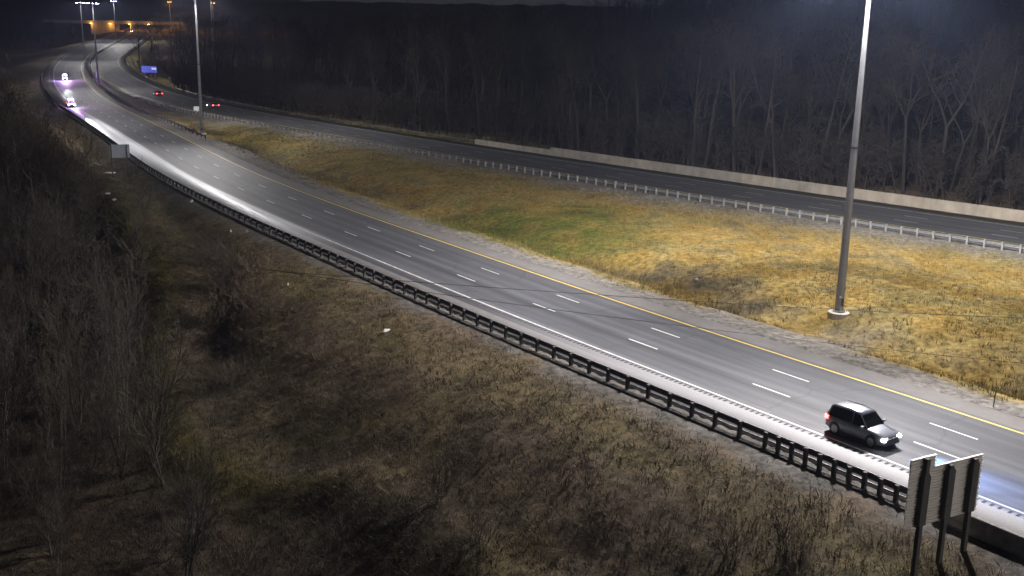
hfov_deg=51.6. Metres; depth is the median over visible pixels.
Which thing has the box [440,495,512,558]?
shrub
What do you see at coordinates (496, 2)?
sky
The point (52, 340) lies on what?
thicket tree
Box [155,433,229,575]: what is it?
thicket tree
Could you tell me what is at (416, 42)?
bare tree
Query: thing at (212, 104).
car
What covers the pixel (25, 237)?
thicket tree
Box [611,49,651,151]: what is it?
bare tree
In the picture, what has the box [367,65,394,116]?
bare tree
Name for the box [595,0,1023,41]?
wood
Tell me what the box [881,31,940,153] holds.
bare tree
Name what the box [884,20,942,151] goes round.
bare tree
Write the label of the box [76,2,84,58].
light mast
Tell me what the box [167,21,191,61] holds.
bare tree
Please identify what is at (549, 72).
bare tree
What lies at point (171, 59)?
bare tree
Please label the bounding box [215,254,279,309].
shrub
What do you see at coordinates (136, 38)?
bare tree
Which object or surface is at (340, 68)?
bare tree
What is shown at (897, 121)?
bare tree
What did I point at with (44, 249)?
thicket tree
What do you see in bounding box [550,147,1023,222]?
concrete wall
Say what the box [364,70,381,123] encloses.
bare tree
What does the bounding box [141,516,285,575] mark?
shrub
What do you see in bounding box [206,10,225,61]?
bare tree
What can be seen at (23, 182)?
thicket tree
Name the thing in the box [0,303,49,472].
thicket tree
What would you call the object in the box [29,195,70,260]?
thicket tree
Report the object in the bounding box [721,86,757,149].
bare tree
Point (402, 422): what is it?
brush
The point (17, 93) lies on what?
bare tree
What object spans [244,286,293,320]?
shrub
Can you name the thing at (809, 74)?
bare tree
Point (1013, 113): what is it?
bare tree
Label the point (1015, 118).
bare tree
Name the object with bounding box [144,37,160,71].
bare tree
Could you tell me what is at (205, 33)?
bare tree
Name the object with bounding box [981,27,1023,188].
bare tree
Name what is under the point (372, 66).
bare tree
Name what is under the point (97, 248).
thicket tree
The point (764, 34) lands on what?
bare tree
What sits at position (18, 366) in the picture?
thicket tree
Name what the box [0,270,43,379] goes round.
thicket tree
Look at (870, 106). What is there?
bare tree
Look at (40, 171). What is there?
thicket tree
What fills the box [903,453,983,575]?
road sign
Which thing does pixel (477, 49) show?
bare tree
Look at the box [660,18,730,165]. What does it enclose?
bare tree
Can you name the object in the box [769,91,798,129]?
bare tree
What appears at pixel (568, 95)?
bare tree
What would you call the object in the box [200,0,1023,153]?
wood
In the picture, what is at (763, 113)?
bare tree
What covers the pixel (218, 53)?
bare tree
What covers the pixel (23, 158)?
bare tree
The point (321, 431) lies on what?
tall weeds
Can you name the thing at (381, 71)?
bare tree
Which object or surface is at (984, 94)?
bare tree
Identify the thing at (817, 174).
bare tree
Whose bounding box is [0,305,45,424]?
thicket tree
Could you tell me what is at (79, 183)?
thicket tree
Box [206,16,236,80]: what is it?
bare tree
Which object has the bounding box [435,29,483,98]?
bare tree
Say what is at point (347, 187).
ditch weeds
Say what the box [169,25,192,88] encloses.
bare tree
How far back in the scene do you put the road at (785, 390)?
81.36 m
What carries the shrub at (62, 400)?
on the ground at (30, 70)
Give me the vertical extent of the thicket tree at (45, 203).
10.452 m
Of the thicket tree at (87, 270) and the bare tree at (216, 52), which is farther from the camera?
the bare tree at (216, 52)
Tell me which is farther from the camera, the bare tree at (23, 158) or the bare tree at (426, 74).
the bare tree at (426, 74)
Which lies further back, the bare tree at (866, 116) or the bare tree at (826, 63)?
the bare tree at (826, 63)
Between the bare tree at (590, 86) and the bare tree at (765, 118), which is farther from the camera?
the bare tree at (590, 86)
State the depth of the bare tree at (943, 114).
146.22 m
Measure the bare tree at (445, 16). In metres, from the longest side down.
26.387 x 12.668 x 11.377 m
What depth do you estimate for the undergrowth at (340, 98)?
190.13 m
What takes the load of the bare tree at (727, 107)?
on the ground at (30, 70)
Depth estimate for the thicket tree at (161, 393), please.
68.57 m
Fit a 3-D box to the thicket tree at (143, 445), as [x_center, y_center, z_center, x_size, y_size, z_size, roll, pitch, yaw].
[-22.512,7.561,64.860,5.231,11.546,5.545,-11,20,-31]
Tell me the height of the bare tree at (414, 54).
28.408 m
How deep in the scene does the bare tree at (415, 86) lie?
254.76 m
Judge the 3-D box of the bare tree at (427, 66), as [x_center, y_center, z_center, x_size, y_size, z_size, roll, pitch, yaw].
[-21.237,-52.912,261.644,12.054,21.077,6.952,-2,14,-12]
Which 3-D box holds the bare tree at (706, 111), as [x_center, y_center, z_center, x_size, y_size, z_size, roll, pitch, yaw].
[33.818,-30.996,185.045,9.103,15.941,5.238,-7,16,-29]
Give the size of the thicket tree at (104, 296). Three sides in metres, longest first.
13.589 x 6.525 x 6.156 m
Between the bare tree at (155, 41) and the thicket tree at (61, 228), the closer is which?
the thicket tree at (61, 228)
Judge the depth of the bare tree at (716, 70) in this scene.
190.30 m
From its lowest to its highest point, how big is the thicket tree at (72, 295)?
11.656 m
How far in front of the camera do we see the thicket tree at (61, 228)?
112.26 m
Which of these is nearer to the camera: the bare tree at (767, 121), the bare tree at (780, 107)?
the bare tree at (767, 121)
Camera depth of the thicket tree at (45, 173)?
150.32 m
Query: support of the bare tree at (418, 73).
on the ground at (30, 70)
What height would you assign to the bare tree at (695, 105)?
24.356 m
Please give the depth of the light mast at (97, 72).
361.35 m
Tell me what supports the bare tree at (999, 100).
on the ground at (30, 70)
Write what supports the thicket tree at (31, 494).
on the ground at (30, 70)
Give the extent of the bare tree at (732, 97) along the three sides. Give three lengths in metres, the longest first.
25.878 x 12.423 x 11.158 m
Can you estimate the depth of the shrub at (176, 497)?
64.02 m
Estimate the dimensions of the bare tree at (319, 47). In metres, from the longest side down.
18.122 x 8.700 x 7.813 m
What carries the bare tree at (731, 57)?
on the ground at (30, 70)
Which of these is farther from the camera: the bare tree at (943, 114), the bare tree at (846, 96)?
the bare tree at (846, 96)
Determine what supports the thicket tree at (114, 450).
on the ground at (30, 70)
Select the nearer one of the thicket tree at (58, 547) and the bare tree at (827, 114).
the thicket tree at (58, 547)
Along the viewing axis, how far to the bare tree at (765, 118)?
176.37 m
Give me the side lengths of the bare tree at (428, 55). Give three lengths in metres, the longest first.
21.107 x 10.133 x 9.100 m
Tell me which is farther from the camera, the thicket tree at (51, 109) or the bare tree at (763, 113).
the thicket tree at (51, 109)
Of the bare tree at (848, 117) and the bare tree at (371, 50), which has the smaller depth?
the bare tree at (848, 117)
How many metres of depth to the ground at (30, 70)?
82.21 m
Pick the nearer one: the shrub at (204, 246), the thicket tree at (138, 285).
the thicket tree at (138, 285)
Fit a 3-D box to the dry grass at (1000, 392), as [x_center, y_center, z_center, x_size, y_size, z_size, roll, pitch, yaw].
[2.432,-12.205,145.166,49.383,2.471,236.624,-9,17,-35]
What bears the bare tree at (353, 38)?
on the ground at (30, 70)
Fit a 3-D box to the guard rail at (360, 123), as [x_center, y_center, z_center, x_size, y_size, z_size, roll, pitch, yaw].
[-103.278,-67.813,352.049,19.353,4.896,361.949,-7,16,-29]
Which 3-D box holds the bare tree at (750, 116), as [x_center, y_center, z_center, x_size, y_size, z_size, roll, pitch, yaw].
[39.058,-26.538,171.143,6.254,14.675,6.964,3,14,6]
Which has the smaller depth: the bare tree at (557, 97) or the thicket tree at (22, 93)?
the bare tree at (557, 97)
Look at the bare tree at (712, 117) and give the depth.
169.80 m
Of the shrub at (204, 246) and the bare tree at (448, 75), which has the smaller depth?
the shrub at (204, 246)
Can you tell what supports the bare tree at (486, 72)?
on the ground at (30, 70)
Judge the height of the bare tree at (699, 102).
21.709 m
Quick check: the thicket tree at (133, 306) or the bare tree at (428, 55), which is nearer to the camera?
the thicket tree at (133, 306)
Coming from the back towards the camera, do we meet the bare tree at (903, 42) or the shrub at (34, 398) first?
the bare tree at (903, 42)
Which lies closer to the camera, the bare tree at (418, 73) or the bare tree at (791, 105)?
the bare tree at (791, 105)
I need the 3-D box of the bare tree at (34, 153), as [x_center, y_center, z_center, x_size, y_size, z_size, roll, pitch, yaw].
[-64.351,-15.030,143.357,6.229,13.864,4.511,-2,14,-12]
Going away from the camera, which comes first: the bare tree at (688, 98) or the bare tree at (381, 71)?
the bare tree at (688, 98)
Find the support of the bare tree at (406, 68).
on the ground at (30, 70)
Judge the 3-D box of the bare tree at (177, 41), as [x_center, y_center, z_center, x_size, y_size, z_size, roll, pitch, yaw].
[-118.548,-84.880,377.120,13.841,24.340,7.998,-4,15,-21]
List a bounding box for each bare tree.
[0,72,27,124]
[0,77,32,107]
[0,84,22,118]
[0,86,25,179]
[0,121,52,231]
[3,112,42,182]
[12,119,62,201]
[12,128,56,213]
[125,16,144,63]
[139,12,163,53]
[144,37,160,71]
[147,10,202,74]
[151,31,161,68]
[159,17,187,64]
[162,23,181,84]
[166,24,199,59]
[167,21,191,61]
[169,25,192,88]
[173,14,194,54]
[176,38,203,90]
[184,34,205,82]
[190,37,212,70]
[192,21,216,61]
[196,18,211,66]
[200,19,228,97]
[200,40,235,88]
[201,12,226,57]
[205,35,231,75]
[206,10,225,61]
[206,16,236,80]
[312,41,344,81]
[325,51,344,83]
[332,22,366,103]
[335,44,366,116]
[349,27,396,111]
[353,25,388,110]
[356,36,394,122]
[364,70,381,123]
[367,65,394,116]
[393,36,447,131]
[395,45,415,112]
[396,0,439,130]
[397,31,434,100]
[401,18,432,90]
[404,46,428,92]
[405,50,438,128]
[412,4,469,133]
[412,34,436,113]
[413,31,458,131]
[416,34,441,99]
[424,38,460,133]
[426,10,462,94]
[434,17,478,133]
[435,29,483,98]
[451,18,499,127]
[459,14,511,139]
[460,18,517,121]
[466,49,490,108]
[467,11,514,133]
[529,37,580,119]
[538,9,606,134]
[538,80,570,144]
[540,14,604,150]
[545,41,578,142]
[547,54,586,150]
[547,83,568,146]
[559,19,612,141]
[567,20,604,115]
[571,33,641,142]
[584,12,650,145]
[604,31,645,148]
[610,55,639,135]
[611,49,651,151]
[619,68,649,135]
[622,44,670,158]
[639,27,677,119]
[655,17,719,165]
[658,46,707,117]
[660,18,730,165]
[663,29,737,165]
[670,14,715,157]
[670,14,721,114]
[675,38,726,159]
[683,69,722,153]
[690,25,744,155]
[693,0,766,139]
[696,12,775,171]
[701,32,739,145]
[701,85,725,146]
[709,1,802,168]
[718,76,737,144]
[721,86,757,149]
[722,0,786,130]
[730,36,806,177]
[741,79,769,166]
[747,31,809,174]
[752,88,776,159]
[755,68,798,154]
[759,17,816,157]
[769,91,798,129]
[774,79,813,155]
[784,42,849,161]
[785,1,867,156]
[802,68,845,156]
[807,14,873,176]
[814,55,887,181]
[822,98,833,135]
[836,62,866,142]
[837,38,902,184]
[841,78,875,162]
[842,0,910,158]
[845,100,883,186]
[846,25,923,177]
[853,17,928,152]
[855,56,898,170]
[863,65,913,160]
[863,65,916,184]
[871,58,916,168]
[872,18,949,194]
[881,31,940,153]
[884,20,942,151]
[884,86,909,169]
[892,45,926,131]
[895,57,963,185]
[899,18,1018,188]
[915,90,951,191]
[933,66,1023,190]
[951,53,999,169]
[952,19,1023,166]
[954,13,1012,184]
[956,6,1023,189]
[956,54,1023,204]
[968,49,1023,199]
[969,23,1023,188]
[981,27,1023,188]
[985,2,1023,171]
[999,102,1023,182]
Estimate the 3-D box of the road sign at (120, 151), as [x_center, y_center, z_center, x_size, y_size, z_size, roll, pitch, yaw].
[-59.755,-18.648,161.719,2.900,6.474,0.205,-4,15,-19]
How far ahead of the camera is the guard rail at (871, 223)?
150.29 m
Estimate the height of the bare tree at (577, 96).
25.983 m
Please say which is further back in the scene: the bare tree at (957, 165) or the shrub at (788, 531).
the bare tree at (957, 165)
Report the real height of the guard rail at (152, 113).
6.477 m
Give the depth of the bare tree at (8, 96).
207.76 m
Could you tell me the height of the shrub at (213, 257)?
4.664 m
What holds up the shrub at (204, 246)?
on the ground at (30, 70)
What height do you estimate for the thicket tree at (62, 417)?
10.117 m
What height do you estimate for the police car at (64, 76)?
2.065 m
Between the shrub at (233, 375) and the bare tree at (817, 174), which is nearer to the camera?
the shrub at (233, 375)
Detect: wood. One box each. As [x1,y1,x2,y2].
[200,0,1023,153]
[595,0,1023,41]
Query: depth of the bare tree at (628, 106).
190.89 m
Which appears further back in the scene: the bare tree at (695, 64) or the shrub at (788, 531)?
the bare tree at (695, 64)
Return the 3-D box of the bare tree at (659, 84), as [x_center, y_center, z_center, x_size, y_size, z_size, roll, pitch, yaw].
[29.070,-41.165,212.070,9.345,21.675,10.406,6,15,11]
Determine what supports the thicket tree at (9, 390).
on the ground at (30, 70)
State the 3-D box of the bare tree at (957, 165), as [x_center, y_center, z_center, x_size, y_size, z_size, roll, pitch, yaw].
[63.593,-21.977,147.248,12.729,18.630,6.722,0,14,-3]
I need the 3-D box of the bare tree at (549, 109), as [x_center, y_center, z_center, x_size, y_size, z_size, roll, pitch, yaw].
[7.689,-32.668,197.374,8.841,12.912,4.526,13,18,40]
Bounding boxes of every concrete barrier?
[475,139,549,154]
[937,513,1023,557]
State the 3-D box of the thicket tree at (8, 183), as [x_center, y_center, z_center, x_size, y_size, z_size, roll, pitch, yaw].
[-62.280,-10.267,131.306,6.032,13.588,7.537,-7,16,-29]
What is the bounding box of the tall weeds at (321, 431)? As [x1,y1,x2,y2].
[3,177,803,575]
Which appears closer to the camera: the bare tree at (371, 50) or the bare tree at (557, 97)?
the bare tree at (557, 97)
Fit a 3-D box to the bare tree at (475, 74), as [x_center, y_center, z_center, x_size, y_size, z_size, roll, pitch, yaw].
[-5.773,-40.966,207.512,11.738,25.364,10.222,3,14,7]
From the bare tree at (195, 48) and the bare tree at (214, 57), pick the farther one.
the bare tree at (195, 48)
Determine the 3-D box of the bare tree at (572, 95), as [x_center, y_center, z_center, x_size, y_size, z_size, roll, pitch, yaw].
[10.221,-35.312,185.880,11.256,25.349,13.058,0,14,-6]
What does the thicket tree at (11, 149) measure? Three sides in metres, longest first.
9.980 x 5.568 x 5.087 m
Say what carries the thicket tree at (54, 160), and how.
on the ground at (30, 70)
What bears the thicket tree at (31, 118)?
on the ground at (30, 70)
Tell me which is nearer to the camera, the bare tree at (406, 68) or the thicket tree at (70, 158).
the thicket tree at (70, 158)
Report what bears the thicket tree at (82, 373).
on the ground at (30, 70)
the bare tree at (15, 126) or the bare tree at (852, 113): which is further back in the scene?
the bare tree at (852, 113)
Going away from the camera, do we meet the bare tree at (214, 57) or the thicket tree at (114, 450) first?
the thicket tree at (114, 450)
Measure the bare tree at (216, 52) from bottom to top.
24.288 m
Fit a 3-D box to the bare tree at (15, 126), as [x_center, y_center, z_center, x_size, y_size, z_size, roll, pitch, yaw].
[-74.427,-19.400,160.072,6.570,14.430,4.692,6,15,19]
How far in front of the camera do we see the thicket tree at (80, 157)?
143.38 m
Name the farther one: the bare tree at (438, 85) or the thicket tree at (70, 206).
the bare tree at (438, 85)
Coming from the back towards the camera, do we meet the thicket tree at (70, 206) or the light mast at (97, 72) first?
the light mast at (97, 72)
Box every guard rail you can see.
[41,74,907,501]
[90,49,205,138]
[127,59,474,143]
[136,97,1023,252]
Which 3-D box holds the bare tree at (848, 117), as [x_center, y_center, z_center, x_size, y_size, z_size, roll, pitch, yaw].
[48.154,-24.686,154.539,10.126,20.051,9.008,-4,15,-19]
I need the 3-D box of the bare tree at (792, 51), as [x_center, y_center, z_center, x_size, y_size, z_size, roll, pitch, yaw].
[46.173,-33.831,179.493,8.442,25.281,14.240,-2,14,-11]
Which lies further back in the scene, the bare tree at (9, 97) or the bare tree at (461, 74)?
the bare tree at (461, 74)
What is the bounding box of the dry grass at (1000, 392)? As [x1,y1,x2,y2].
[183,124,1023,401]
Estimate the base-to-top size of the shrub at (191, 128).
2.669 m
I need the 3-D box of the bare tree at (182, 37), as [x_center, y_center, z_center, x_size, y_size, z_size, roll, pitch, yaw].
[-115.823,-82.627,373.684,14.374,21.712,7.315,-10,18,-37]
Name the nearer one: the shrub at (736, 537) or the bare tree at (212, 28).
the shrub at (736, 537)
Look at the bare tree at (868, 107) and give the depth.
164.97 m
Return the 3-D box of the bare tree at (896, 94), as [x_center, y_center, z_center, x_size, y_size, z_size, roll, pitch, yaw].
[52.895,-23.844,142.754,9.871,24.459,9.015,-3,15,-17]
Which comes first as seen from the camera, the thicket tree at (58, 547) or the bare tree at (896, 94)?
the thicket tree at (58, 547)
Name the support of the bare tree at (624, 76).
on the ground at (30, 70)
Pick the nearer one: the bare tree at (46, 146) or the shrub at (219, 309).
the shrub at (219, 309)
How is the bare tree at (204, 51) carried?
on the ground at (30, 70)
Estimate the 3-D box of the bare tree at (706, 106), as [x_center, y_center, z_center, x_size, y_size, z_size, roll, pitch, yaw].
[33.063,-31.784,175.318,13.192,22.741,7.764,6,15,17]
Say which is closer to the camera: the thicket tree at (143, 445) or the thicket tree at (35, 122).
the thicket tree at (143, 445)
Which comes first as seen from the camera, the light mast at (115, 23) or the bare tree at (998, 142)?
the bare tree at (998, 142)
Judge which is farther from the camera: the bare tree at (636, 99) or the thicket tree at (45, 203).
the bare tree at (636, 99)
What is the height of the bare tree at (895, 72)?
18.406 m
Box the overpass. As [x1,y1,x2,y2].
[42,19,186,33]
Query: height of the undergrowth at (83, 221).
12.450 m
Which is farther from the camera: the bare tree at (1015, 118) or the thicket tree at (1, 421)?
the bare tree at (1015, 118)
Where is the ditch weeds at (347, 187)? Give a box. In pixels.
[306,169,1023,398]
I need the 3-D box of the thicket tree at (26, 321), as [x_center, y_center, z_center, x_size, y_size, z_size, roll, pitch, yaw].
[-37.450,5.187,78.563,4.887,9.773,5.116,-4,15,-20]
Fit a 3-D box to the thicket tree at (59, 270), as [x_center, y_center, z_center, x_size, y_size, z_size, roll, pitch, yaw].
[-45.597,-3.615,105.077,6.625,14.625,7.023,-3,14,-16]
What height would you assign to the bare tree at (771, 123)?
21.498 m
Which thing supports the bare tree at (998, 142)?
on the ground at (30, 70)
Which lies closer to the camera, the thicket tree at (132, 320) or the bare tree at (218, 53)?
the thicket tree at (132, 320)
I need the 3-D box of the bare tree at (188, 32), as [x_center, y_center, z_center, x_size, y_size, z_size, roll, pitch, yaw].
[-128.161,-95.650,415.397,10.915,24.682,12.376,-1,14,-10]
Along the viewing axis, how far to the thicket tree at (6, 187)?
142.74 m
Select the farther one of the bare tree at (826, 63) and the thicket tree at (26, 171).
the bare tree at (826, 63)
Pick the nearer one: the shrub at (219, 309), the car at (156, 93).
the shrub at (219, 309)
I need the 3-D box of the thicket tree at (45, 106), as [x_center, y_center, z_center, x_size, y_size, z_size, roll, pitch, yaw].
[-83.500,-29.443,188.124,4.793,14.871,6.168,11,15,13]
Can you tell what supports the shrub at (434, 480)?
on the ground at (30, 70)
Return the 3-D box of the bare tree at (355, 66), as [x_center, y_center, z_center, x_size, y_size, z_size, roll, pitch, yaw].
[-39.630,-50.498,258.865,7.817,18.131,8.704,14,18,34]
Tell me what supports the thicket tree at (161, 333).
on the ground at (30, 70)
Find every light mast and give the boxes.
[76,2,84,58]
[92,1,100,84]
[113,0,116,41]
[194,0,206,134]
[827,0,870,319]
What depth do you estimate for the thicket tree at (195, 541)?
54.63 m
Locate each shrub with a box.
[2,371,78,421]
[17,372,107,423]
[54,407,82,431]
[98,497,204,574]
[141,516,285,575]
[151,467,207,513]
[177,231,260,295]
[181,283,232,328]
[183,226,233,269]
[185,122,196,132]
[186,232,254,281]
[207,351,250,385]
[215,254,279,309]
[224,237,286,278]
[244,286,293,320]
[393,435,496,505]
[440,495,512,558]
[686,503,759,561]
[758,499,817,558]
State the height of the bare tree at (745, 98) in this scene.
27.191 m
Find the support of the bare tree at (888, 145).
on the ground at (30, 70)
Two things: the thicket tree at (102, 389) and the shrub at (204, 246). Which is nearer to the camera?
the thicket tree at (102, 389)
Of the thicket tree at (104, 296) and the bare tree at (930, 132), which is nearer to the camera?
the thicket tree at (104, 296)
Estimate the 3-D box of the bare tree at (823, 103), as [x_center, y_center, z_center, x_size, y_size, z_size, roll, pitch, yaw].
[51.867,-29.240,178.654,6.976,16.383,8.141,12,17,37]
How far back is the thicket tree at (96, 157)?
137.05 m
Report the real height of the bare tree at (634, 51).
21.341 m
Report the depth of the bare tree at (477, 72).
248.03 m
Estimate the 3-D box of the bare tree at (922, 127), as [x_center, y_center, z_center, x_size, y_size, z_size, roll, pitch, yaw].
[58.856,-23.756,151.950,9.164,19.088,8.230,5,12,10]
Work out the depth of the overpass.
885.88 m
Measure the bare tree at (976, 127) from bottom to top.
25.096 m
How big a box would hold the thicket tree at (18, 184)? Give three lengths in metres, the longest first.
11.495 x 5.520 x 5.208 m
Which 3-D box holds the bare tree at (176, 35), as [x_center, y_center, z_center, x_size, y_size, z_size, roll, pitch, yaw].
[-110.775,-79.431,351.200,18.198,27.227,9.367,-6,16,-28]
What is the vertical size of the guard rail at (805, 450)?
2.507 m
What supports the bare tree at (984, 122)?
on the ground at (30, 70)
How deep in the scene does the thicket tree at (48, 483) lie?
58.18 m
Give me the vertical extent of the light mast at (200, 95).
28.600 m
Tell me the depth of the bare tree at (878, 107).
161.92 m
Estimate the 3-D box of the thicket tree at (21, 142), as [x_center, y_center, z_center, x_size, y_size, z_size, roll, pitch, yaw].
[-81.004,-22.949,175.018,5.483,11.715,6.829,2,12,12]
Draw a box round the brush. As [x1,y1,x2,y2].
[0,148,1023,575]
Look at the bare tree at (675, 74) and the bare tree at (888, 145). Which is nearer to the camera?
the bare tree at (888, 145)
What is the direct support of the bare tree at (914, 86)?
on the ground at (30, 70)
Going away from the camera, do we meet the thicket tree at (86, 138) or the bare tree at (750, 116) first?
the thicket tree at (86, 138)
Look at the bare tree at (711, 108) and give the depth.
194.28 m
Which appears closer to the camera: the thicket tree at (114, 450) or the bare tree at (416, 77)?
the thicket tree at (114, 450)
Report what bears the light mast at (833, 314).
on the ground at (30, 70)
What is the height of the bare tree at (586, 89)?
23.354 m
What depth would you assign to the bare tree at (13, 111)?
179.96 m
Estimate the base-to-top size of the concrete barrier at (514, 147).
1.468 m
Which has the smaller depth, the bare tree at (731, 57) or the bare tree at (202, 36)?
the bare tree at (731, 57)
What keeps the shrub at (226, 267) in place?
on the ground at (30, 70)
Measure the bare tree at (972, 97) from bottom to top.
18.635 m
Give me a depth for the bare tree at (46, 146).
141.22 m
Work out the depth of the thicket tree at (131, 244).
111.19 m
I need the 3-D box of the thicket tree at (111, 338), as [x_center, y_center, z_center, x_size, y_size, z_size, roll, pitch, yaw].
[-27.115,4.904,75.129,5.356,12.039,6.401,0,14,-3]
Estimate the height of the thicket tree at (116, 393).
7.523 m
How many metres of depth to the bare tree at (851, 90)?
152.83 m
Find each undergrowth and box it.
[0,110,155,379]
[129,50,1023,209]
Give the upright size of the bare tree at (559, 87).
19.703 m
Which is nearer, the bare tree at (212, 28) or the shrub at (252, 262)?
the shrub at (252, 262)
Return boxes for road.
[43,18,1023,534]
[84,19,1023,250]
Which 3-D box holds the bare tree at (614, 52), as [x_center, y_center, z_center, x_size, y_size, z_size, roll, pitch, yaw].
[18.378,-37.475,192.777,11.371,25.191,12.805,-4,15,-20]
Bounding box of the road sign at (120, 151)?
[109,144,129,174]
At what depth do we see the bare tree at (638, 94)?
208.71 m
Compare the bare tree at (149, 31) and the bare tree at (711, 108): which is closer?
the bare tree at (711, 108)
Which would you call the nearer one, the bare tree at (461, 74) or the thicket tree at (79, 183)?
the thicket tree at (79, 183)
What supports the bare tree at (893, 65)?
on the ground at (30, 70)
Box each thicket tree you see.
[0,130,26,183]
[0,141,38,194]
[0,150,33,253]
[0,163,18,221]
[0,185,40,318]
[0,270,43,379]
[0,295,37,416]
[0,297,61,439]
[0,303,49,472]
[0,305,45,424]
[0,335,24,434]
[0,344,39,498]
[0,415,84,540]
[2,153,29,210]
[2,193,45,291]
[8,113,35,170]
[8,149,40,210]
[8,176,85,315]
[10,74,31,121]
[15,407,109,555]
[16,340,102,489]
[19,180,85,316]
[22,143,58,211]
[22,182,71,246]
[22,284,83,402]
[23,287,105,440]
[24,105,42,136]
[26,108,46,140]
[28,484,89,575]
[29,92,57,143]
[29,149,54,204]
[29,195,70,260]
[30,87,56,146]
[33,237,105,358]
[34,205,82,273]
[35,127,86,213]
[38,112,100,209]
[38,134,75,201]
[40,178,78,233]
[43,260,107,368]
[51,142,86,204]
[62,123,105,183]
[63,204,122,308]
[64,139,103,229]
[64,223,153,381]
[69,132,110,213]
[75,240,127,327]
[79,269,170,435]
[82,345,128,445]
[83,388,145,474]
[88,353,142,449]
[89,322,187,485]
[92,280,163,410]
[101,299,183,417]
[102,274,157,370]
[105,202,169,326]
[107,154,163,268]
[107,281,204,466]
[151,412,263,575]
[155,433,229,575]
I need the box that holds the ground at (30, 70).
[0,0,1023,575]
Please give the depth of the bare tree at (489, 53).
239.74 m
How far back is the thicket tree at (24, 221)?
104.37 m
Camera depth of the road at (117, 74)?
172.28 m
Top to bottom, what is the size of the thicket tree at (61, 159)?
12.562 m
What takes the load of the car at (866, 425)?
on the road at (785, 390)
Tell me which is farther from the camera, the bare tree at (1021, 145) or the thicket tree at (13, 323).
the bare tree at (1021, 145)
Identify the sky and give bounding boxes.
[299,0,993,8]
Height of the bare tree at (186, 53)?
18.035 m
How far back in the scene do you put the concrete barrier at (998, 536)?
48.30 m
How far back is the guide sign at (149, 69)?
388.75 m
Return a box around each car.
[62,74,67,79]
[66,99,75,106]
[153,91,162,95]
[207,102,218,107]
[825,400,900,448]
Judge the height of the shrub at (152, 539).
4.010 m
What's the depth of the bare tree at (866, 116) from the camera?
150.10 m
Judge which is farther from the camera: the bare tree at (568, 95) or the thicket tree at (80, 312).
the bare tree at (568, 95)
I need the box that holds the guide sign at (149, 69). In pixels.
[141,66,156,79]
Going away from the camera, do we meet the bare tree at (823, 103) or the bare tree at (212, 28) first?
the bare tree at (823, 103)
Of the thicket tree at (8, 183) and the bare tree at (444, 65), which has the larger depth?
the bare tree at (444, 65)
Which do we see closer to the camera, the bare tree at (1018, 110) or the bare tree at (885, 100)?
the bare tree at (1018, 110)

